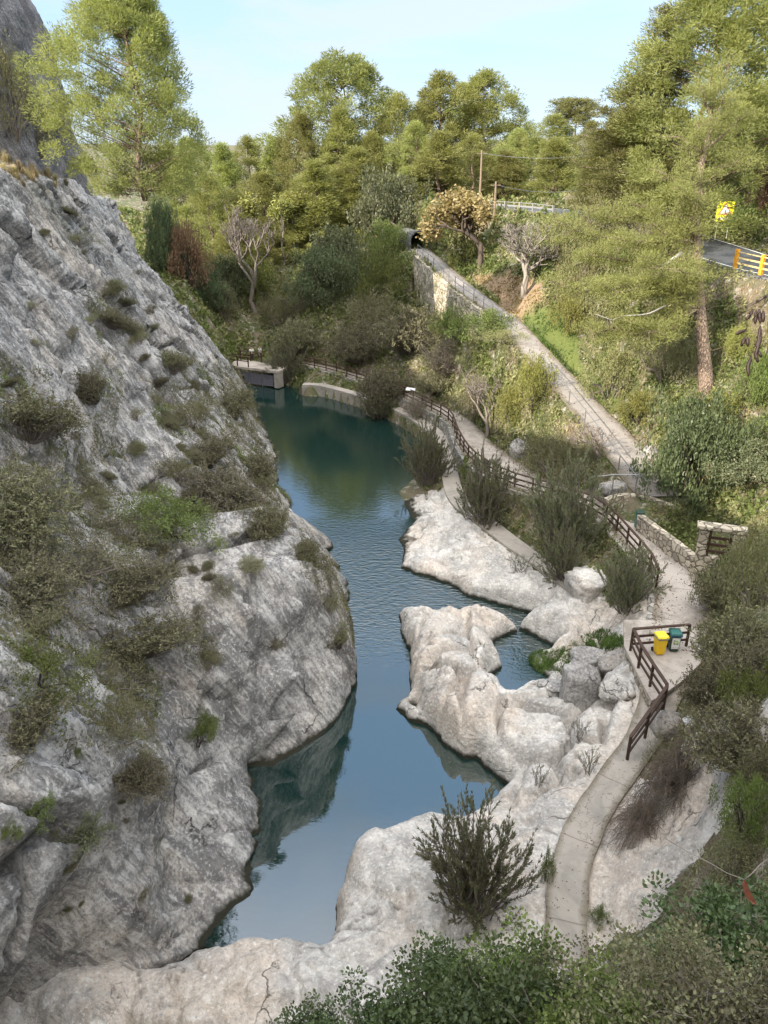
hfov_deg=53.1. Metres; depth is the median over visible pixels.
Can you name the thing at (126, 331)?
cushion plant
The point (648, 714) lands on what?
brown railing
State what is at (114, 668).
scrub bush
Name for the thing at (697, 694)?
scrub bush
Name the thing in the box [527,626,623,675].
pool grass
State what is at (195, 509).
cushion plant
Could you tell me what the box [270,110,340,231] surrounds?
pine tree
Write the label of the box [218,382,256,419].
scrub bush
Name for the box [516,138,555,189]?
pine tree
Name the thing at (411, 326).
slope bush
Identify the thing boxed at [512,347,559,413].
slope bush
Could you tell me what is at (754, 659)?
scrub bush
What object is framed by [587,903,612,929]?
scrub bush
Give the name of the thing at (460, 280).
metal handrail
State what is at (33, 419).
scrub bush
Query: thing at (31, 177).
grass tuft
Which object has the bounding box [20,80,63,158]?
cliff top shrub
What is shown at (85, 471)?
cushion plant
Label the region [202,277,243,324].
slope bush
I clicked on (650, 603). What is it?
retaining wall
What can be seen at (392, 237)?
slope bush
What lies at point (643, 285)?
leaning pine
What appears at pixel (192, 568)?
cushion plant
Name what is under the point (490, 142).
pine tree
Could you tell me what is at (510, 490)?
retaining wall
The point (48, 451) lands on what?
cushion plant
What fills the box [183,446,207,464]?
cushion plant
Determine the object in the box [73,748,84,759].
crack plant
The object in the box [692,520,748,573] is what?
stone wall
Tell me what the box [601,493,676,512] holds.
stone wall
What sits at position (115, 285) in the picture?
cushion plant
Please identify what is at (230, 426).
cliff scrub
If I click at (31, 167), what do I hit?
crest grass
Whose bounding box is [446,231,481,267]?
slope bush
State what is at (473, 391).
bare tree
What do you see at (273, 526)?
scrub bush
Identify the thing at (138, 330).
cushion plant
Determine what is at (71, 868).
scrub bush
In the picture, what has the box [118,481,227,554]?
scrub bush
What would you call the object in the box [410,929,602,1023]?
vine bush
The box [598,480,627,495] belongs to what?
boulder
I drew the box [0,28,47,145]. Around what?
cliff top shrub
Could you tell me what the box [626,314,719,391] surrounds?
bank bush
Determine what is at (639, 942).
vine bush
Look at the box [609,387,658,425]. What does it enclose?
bank bush
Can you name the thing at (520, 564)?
oleander bush
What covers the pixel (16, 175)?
grass tuft
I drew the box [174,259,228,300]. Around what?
dark bush
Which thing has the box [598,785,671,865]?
scrub bush
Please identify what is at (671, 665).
paved platform
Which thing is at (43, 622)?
scrub bush
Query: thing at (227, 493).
scrub bush
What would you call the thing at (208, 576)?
cushion plant
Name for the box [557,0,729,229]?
pine tree
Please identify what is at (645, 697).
retaining wall
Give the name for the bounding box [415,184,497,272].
autumn tree
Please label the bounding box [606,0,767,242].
pine tree
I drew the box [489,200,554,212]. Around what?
road fence
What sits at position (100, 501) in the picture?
cushion plant
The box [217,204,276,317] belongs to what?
bare tree
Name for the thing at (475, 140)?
pine tree
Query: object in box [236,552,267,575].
cushion plant
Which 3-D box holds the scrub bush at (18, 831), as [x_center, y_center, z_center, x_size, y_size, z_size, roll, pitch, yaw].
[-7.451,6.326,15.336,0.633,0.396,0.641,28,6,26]
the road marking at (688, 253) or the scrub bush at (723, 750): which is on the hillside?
the scrub bush at (723, 750)
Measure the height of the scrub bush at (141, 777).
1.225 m
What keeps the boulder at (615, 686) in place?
on the rock shelf
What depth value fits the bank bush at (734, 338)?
44.51 m
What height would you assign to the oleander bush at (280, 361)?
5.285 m
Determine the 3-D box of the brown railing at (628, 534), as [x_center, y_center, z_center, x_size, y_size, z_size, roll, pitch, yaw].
[10.943,0.259,42.343,2.209,1.942,15.865,-8,25,-17]
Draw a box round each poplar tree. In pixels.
[220,190,264,220]
[265,190,294,267]
[279,184,315,247]
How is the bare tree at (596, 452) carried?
on the hillside
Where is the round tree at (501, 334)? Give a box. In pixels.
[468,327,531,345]
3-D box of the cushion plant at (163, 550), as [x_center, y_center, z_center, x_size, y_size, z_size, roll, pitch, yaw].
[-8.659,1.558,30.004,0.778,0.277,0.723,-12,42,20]
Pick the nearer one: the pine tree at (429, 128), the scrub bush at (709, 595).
the scrub bush at (709, 595)
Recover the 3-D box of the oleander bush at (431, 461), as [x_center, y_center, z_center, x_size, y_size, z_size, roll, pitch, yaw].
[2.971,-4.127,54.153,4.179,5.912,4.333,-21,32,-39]
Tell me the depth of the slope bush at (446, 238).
84.18 m
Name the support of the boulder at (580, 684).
on the rock shelf
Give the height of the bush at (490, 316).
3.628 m
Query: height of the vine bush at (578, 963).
1.212 m
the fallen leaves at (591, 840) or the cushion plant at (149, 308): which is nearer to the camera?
the fallen leaves at (591, 840)
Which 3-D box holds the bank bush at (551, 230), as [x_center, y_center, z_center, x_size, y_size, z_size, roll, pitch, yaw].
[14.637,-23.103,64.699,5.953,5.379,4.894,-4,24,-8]
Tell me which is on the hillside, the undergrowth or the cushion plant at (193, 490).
the undergrowth
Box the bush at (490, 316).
[444,307,517,348]
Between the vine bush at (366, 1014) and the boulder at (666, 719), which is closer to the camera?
the vine bush at (366, 1014)
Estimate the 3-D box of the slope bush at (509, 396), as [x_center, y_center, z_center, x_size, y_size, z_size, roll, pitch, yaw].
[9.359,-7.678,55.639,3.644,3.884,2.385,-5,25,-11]
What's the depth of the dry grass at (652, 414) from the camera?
45.39 m
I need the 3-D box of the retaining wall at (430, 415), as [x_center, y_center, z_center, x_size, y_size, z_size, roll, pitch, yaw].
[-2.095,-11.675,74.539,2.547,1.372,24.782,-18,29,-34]
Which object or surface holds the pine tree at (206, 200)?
on the hillside
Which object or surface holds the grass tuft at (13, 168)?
on the cliff
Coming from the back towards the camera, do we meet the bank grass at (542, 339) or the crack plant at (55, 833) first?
the bank grass at (542, 339)
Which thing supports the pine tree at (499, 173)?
on the hillside
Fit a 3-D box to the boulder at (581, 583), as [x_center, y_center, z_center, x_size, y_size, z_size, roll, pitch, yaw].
[10.086,3.657,38.094,2.101,1.753,2.496,-3,24,-8]
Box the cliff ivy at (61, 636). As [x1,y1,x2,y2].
[0,293,346,763]
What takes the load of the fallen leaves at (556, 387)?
on the path at (623, 441)
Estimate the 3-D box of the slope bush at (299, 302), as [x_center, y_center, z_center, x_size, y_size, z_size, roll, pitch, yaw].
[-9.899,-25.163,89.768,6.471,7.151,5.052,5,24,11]
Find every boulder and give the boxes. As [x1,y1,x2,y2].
[407,530,422,540]
[509,438,529,459]
[536,678,560,692]
[556,592,564,599]
[559,658,599,712]
[564,565,606,603]
[569,645,606,677]
[573,699,611,733]
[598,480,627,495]
[598,649,624,673]
[598,671,635,703]
[641,445,658,459]
[649,710,682,741]
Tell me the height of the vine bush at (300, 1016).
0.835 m
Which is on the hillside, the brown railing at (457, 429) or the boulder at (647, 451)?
the boulder at (647, 451)
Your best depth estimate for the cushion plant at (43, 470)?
27.30 m
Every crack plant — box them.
[49,828,60,838]
[62,907,72,912]
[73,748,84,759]
[117,799,126,804]
[137,885,148,904]
[184,892,192,903]
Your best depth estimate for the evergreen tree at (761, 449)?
39.20 m
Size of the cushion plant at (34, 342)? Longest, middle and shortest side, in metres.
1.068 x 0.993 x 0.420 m
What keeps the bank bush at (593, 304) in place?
on the hillside
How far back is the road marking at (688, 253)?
48.17 m
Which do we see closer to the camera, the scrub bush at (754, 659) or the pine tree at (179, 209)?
the scrub bush at (754, 659)
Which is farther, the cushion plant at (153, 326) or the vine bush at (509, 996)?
the cushion plant at (153, 326)
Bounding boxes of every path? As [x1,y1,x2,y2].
[297,361,711,704]
[410,248,681,497]
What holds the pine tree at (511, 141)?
on the hillside
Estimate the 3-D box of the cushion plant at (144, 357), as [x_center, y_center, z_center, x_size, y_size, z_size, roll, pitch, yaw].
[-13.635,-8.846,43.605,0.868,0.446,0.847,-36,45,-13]
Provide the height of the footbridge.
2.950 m
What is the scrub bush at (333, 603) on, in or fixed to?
on the cliff
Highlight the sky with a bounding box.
[31,0,767,144]
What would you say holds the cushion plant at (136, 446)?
on the cliff
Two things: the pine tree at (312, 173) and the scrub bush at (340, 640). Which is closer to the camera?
the scrub bush at (340, 640)
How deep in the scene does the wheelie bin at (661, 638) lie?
30.06 m
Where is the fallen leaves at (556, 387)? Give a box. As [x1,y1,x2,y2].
[415,249,678,495]
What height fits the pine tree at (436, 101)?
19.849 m
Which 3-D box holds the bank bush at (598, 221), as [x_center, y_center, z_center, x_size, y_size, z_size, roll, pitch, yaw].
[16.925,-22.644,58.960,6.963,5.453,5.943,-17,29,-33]
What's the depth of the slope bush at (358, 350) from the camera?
78.76 m
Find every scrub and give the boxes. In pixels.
[0,284,354,755]
[610,601,767,1019]
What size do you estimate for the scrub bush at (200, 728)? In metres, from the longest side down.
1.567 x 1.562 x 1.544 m
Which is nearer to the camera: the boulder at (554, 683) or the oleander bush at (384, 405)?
the boulder at (554, 683)
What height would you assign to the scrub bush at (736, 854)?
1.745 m
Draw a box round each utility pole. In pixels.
[477,150,483,197]
[491,181,500,222]
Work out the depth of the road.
51.77 m
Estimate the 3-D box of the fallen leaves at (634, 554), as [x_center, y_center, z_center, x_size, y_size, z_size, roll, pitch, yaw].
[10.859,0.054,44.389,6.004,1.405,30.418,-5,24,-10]
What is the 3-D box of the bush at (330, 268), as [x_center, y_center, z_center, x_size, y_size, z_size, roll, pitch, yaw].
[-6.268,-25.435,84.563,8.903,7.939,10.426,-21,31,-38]
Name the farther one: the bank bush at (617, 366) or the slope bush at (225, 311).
the slope bush at (225, 311)
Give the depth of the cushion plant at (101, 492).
31.20 m
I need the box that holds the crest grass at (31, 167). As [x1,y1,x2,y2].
[0,157,45,175]
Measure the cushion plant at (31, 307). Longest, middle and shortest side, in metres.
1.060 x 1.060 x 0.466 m
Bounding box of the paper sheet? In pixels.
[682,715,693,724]
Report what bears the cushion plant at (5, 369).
on the cliff
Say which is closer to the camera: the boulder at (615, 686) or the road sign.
the boulder at (615, 686)
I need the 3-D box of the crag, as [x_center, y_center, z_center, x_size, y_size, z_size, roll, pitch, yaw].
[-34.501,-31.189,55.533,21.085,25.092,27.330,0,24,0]
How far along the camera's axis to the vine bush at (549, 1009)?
7.37 m
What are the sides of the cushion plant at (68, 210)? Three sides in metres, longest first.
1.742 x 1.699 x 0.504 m
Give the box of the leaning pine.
[535,47,764,399]
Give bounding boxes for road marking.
[423,193,764,274]
[569,209,767,255]
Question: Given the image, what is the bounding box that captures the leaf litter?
[474,272,542,320]
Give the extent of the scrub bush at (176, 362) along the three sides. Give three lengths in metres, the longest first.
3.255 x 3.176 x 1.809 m
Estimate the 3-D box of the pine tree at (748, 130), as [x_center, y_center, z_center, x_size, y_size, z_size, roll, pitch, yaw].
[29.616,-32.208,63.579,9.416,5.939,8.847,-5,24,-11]
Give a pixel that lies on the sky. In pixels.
(242, 56)
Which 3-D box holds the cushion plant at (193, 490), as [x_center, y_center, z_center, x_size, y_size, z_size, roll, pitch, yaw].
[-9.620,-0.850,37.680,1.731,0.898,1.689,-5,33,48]
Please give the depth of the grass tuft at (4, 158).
50.27 m
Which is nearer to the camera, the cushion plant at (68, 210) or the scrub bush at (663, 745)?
the scrub bush at (663, 745)
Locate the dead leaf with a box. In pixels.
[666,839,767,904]
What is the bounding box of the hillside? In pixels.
[78,121,767,1022]
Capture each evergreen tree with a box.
[628,383,767,522]
[701,438,767,486]
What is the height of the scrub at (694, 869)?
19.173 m
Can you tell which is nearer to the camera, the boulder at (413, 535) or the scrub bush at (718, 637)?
the scrub bush at (718, 637)
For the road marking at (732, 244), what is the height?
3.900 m
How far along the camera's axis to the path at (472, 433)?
38.36 m
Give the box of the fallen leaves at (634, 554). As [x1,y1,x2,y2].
[457,442,709,655]
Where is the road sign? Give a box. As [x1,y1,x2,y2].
[714,201,734,239]
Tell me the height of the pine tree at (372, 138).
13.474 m
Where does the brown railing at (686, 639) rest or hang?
on the paved platform
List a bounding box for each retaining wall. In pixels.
[300,367,438,426]
[413,255,497,337]
[439,417,491,481]
[500,485,643,569]
[624,652,660,710]
[643,571,654,619]
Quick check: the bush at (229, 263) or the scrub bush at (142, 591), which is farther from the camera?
the bush at (229, 263)
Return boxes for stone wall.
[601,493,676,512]
[635,515,694,571]
[682,255,767,280]
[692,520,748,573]
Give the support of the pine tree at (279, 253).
on the hillside
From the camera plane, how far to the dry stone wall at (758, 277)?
45.62 m
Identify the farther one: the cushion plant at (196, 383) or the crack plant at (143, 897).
the cushion plant at (196, 383)
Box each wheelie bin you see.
[651,631,669,654]
[666,628,682,650]
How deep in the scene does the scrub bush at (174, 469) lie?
37.91 m
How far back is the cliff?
27.82 m
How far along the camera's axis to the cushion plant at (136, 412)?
38.76 m
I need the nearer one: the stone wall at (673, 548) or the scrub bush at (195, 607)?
the scrub bush at (195, 607)
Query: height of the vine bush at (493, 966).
1.028 m
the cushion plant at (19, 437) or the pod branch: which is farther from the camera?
the cushion plant at (19, 437)
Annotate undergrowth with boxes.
[117,99,767,659]
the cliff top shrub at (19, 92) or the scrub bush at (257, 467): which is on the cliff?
the scrub bush at (257, 467)
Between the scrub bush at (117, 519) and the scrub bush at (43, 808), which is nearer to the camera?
the scrub bush at (43, 808)
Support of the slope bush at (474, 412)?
on the hillside
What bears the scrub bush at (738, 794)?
on the hillside
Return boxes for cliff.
[0,160,356,1004]
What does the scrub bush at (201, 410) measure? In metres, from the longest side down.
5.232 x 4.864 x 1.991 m
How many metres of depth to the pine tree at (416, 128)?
101.94 m
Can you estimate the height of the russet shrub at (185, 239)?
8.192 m
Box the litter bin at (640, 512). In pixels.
[634,510,645,527]
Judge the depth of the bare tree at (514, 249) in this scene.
64.38 m
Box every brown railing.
[286,356,497,475]
[499,467,659,586]
[626,685,668,760]
[629,623,690,650]
[631,628,668,701]
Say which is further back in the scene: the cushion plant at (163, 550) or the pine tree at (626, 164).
the pine tree at (626, 164)
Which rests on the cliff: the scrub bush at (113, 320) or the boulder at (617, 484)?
the scrub bush at (113, 320)
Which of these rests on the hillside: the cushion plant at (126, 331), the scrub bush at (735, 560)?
the scrub bush at (735, 560)
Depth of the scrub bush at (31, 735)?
16.89 m
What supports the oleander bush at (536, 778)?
on the rock shelf
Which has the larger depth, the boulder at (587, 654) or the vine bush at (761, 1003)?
the boulder at (587, 654)
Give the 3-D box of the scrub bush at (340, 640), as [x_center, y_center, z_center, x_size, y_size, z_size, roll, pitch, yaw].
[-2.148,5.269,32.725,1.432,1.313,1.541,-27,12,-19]
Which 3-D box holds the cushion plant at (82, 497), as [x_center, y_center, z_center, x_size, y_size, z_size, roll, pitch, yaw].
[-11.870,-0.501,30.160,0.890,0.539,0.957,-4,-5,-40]
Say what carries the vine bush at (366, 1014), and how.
on the hillside
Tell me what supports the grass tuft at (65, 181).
on the cliff
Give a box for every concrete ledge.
[302,383,367,407]
[391,407,572,595]
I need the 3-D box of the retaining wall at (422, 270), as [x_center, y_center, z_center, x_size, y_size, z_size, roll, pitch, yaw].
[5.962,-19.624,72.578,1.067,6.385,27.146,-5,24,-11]
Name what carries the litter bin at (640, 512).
on the path at (472, 433)
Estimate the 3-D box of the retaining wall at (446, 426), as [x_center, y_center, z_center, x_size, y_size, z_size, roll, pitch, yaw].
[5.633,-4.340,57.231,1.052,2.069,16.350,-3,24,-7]
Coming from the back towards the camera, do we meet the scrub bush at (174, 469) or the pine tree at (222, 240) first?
the pine tree at (222, 240)
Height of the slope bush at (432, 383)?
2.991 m
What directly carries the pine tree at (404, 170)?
on the hillside
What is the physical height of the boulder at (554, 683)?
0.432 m
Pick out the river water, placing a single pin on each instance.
(370, 757)
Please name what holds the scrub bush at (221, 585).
on the cliff
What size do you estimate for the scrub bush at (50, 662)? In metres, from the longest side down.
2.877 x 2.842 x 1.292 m
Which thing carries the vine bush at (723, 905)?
on the hillside
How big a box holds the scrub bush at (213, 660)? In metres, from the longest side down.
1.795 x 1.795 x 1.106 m
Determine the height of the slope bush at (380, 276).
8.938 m
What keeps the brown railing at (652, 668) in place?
on the paved platform
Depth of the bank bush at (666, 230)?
50.05 m
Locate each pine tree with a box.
[10,0,219,203]
[148,141,201,230]
[159,135,231,237]
[171,171,236,261]
[198,141,254,240]
[208,210,278,292]
[217,169,300,258]
[224,133,266,229]
[249,46,408,207]
[255,135,309,230]
[258,191,320,266]
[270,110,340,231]
[276,158,364,262]
[299,104,360,232]
[321,144,390,237]
[335,128,392,203]
[355,164,428,237]
[360,90,434,208]
[381,120,439,191]
[391,100,469,183]
[395,68,503,188]
[400,127,471,215]
[428,133,506,198]
[432,66,539,193]
[443,80,510,186]
[481,149,528,200]
[489,127,537,197]
[507,112,584,195]
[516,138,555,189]
[523,135,581,201]
[544,94,606,158]
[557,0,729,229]
[566,120,629,216]
[571,120,604,177]
[582,116,693,225]
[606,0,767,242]
[689,85,767,158]
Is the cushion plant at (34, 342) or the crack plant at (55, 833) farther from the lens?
the cushion plant at (34, 342)
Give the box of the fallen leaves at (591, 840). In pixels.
[543,685,684,951]
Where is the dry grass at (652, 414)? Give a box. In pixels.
[499,155,767,760]
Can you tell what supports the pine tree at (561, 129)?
on the hillside
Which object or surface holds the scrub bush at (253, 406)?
on the cliff
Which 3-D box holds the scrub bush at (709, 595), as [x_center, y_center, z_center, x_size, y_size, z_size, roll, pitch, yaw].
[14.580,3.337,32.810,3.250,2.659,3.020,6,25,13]
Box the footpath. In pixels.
[543,691,682,963]
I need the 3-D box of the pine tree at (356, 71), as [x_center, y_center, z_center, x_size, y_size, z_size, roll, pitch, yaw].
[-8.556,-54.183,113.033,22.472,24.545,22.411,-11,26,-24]
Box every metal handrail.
[417,245,501,322]
[538,354,637,492]
[588,474,657,493]
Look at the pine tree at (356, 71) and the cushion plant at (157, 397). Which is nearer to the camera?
the cushion plant at (157, 397)
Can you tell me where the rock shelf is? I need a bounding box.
[0,488,767,1023]
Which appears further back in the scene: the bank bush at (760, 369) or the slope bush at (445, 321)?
the slope bush at (445, 321)
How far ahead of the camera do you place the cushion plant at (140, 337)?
43.47 m
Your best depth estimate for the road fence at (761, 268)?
45.92 m
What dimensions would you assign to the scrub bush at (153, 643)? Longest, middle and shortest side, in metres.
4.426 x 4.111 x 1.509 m
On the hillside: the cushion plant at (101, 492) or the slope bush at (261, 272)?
the slope bush at (261, 272)
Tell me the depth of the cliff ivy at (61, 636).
29.58 m
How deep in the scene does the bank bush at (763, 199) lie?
53.30 m
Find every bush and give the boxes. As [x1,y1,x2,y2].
[0,382,100,443]
[0,449,93,561]
[0,514,151,637]
[0,536,99,623]
[0,676,74,772]
[0,819,25,841]
[1,629,104,723]
[21,603,63,640]
[22,790,57,834]
[54,808,118,861]
[62,858,80,875]
[64,366,108,405]
[66,225,103,248]
[66,638,166,696]
[67,492,183,569]
[91,304,140,331]
[93,691,163,760]
[97,551,189,614]
[98,609,208,658]
[106,745,172,804]
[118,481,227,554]
[141,191,183,276]
[141,220,192,277]
[146,452,213,485]
[157,348,195,374]
[167,389,218,431]
[169,457,279,512]
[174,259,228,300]
[180,597,211,625]
[186,706,221,747]
[190,426,240,468]
[192,644,228,672]
[200,281,237,311]
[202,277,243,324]
[204,251,256,298]
[204,570,239,602]
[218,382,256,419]
[228,252,283,309]
[233,383,260,412]
[240,501,294,544]
[241,446,281,489]
[247,292,300,326]
[260,334,309,383]
[266,988,345,1023]
[268,637,286,650]
[269,312,331,353]
[270,267,317,319]
[282,241,386,309]
[289,534,321,565]
[309,965,408,1023]
[320,582,343,613]
[323,316,389,365]
[328,623,350,650]
[331,198,371,236]
[332,278,403,344]
[335,934,514,1023]
[340,231,405,306]
[352,362,415,403]
[357,383,405,421]
[364,301,438,355]
[365,216,416,261]
[379,927,542,1019]
[394,410,461,486]
[397,386,438,418]
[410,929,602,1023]
[412,325,460,378]
[412,778,554,944]
[413,363,453,395]
[417,201,462,249]
[425,298,465,338]
[439,905,603,1020]
[444,307,517,348]
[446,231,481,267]
[447,373,485,421]
[453,438,519,530]
[487,381,525,429]
[503,553,539,572]
[507,424,579,483]
[511,930,675,1014]
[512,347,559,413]
[519,444,633,558]
[520,944,671,1023]
[521,205,580,261]
[531,757,549,787]
[533,520,592,589]
[539,843,555,883]
[544,293,593,337]
[547,234,614,305]
[553,936,767,1023]
[562,440,607,481]
[565,180,636,247]
[570,718,591,741]
[572,338,638,401]
[577,264,637,334]
[578,746,600,775]
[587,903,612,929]
[594,915,767,1023]
[595,539,671,615]
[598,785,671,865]
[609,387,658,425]
[613,913,767,1023]
[623,211,665,258]
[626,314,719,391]
[627,705,708,838]
[638,870,767,1001]
[641,727,680,769]
[649,216,711,255]
[669,659,733,719]
[671,685,767,796]
[682,554,747,615]
[685,587,767,669]
[689,386,744,423]
[691,811,763,898]
[702,518,767,610]
[702,626,767,706]
[708,769,767,850]
[710,194,767,241]
[714,655,767,715]
[716,322,756,364]
[723,348,767,408]
[728,735,767,800]
[744,159,767,218]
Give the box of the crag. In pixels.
[0,0,92,196]
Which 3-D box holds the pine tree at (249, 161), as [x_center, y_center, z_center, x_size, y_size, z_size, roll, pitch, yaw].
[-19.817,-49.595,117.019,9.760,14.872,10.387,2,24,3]
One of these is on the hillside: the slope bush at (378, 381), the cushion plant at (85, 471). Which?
the slope bush at (378, 381)
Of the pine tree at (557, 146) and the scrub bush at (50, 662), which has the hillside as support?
the pine tree at (557, 146)
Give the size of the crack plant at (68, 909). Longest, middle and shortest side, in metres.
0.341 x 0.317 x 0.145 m
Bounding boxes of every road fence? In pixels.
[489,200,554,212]
[733,249,767,274]
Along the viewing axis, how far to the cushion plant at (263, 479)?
47.33 m
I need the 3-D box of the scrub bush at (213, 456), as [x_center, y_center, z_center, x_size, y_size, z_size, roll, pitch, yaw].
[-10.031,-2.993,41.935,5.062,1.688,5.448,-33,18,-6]
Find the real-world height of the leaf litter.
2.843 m
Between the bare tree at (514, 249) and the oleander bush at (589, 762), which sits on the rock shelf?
the oleander bush at (589, 762)
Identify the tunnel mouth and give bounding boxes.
[397,227,428,249]
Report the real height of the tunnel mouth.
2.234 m
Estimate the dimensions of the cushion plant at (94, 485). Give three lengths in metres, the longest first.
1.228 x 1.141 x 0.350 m
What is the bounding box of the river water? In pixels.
[182,376,552,960]
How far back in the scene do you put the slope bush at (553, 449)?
49.01 m
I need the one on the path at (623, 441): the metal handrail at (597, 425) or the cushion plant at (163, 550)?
the metal handrail at (597, 425)
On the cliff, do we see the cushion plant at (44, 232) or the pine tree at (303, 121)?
the cushion plant at (44, 232)
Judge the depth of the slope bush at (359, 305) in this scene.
79.96 m
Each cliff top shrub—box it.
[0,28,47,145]
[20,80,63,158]
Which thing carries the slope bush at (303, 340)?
on the hillside
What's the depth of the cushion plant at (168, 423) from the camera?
41.65 m
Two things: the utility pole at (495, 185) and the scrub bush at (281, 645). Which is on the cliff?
the scrub bush at (281, 645)
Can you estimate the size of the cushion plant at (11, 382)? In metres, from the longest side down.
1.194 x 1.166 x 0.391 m
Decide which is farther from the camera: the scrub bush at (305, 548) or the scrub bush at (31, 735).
the scrub bush at (305, 548)
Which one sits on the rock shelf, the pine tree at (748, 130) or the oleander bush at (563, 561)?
the oleander bush at (563, 561)
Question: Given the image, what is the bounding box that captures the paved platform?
[624,620,705,702]
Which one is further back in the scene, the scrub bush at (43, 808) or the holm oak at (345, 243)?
the holm oak at (345, 243)
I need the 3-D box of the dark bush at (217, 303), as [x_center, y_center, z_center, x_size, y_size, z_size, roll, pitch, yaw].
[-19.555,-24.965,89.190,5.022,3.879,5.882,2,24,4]
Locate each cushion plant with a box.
[0,375,24,387]
[2,364,9,374]
[12,432,34,440]
[25,299,38,310]
[30,336,50,346]
[35,464,50,482]
[38,227,50,235]
[44,441,52,455]
[59,205,78,215]
[64,322,82,344]
[71,494,92,502]
[75,458,98,477]
[80,480,106,495]
[82,486,110,498]
[84,309,100,325]
[88,495,113,510]
[90,495,107,506]
[99,469,118,480]
[101,277,128,294]
[115,295,138,306]
[116,327,127,335]
[124,437,151,456]
[125,328,148,348]
[127,319,149,341]
[130,404,146,421]
[138,352,150,361]
[143,301,158,313]
[145,483,161,493]
[147,323,161,332]
[147,391,165,405]
[153,375,171,386]
[158,546,169,557]
[160,408,180,422]
[160,414,180,428]
[176,441,186,451]
[178,484,202,501]
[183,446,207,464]
[186,565,199,573]
[188,505,203,515]
[189,378,201,388]
[194,428,211,438]
[199,559,215,571]
[201,571,216,581]
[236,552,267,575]
[252,474,272,487]
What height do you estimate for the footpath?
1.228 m
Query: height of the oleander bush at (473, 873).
4.397 m
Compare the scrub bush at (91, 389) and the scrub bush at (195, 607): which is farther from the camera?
the scrub bush at (91, 389)
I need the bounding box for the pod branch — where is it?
[735,294,767,376]
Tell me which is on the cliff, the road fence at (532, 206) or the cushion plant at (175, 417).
the cushion plant at (175, 417)
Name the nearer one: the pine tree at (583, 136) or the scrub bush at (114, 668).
the scrub bush at (114, 668)
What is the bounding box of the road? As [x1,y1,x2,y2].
[421,189,767,277]
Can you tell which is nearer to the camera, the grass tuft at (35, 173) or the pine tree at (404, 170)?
the grass tuft at (35, 173)
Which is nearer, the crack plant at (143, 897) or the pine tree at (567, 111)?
the crack plant at (143, 897)
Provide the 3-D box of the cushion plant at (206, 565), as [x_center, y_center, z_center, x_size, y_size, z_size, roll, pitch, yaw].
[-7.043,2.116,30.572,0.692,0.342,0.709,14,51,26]
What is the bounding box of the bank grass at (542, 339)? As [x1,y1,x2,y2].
[522,308,614,403]
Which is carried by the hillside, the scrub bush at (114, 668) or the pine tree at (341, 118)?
the pine tree at (341, 118)
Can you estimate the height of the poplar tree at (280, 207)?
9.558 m
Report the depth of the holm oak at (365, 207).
92.06 m
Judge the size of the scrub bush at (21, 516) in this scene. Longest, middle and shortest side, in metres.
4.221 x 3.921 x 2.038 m
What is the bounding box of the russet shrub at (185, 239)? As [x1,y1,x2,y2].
[164,218,214,290]
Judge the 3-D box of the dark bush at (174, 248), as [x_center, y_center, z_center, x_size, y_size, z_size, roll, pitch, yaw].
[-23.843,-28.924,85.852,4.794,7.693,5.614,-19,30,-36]
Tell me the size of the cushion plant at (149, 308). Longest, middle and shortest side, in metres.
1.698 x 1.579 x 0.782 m
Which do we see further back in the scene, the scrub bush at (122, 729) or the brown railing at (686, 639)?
the brown railing at (686, 639)
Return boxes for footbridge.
[227,350,287,387]
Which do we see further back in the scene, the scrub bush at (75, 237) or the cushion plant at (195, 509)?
the scrub bush at (75, 237)
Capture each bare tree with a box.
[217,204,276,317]
[454,365,500,437]
[497,220,568,299]
[567,421,618,461]
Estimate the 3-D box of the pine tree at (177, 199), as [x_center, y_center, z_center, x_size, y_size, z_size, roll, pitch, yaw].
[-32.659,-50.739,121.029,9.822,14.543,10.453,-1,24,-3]
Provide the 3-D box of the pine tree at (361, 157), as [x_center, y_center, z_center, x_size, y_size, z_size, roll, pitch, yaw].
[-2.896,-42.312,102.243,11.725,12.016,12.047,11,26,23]
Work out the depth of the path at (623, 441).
51.34 m
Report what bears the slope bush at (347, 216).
on the hillside
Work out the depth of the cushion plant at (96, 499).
30.44 m
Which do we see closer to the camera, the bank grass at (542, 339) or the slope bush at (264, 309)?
the bank grass at (542, 339)
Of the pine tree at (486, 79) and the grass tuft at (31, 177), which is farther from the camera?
the pine tree at (486, 79)
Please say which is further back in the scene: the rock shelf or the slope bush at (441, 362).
the slope bush at (441, 362)
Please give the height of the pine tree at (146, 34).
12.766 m
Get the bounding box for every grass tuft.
[0,162,9,170]
[1,148,8,162]
[8,166,16,174]
[12,171,20,179]
[28,171,35,181]
[32,166,39,177]
[62,176,69,185]
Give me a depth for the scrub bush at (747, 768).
18.33 m
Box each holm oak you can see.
[305,221,370,282]
[343,161,433,242]
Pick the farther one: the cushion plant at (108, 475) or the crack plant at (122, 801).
the cushion plant at (108, 475)
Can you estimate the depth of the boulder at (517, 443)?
54.05 m
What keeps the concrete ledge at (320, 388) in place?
on the hillside

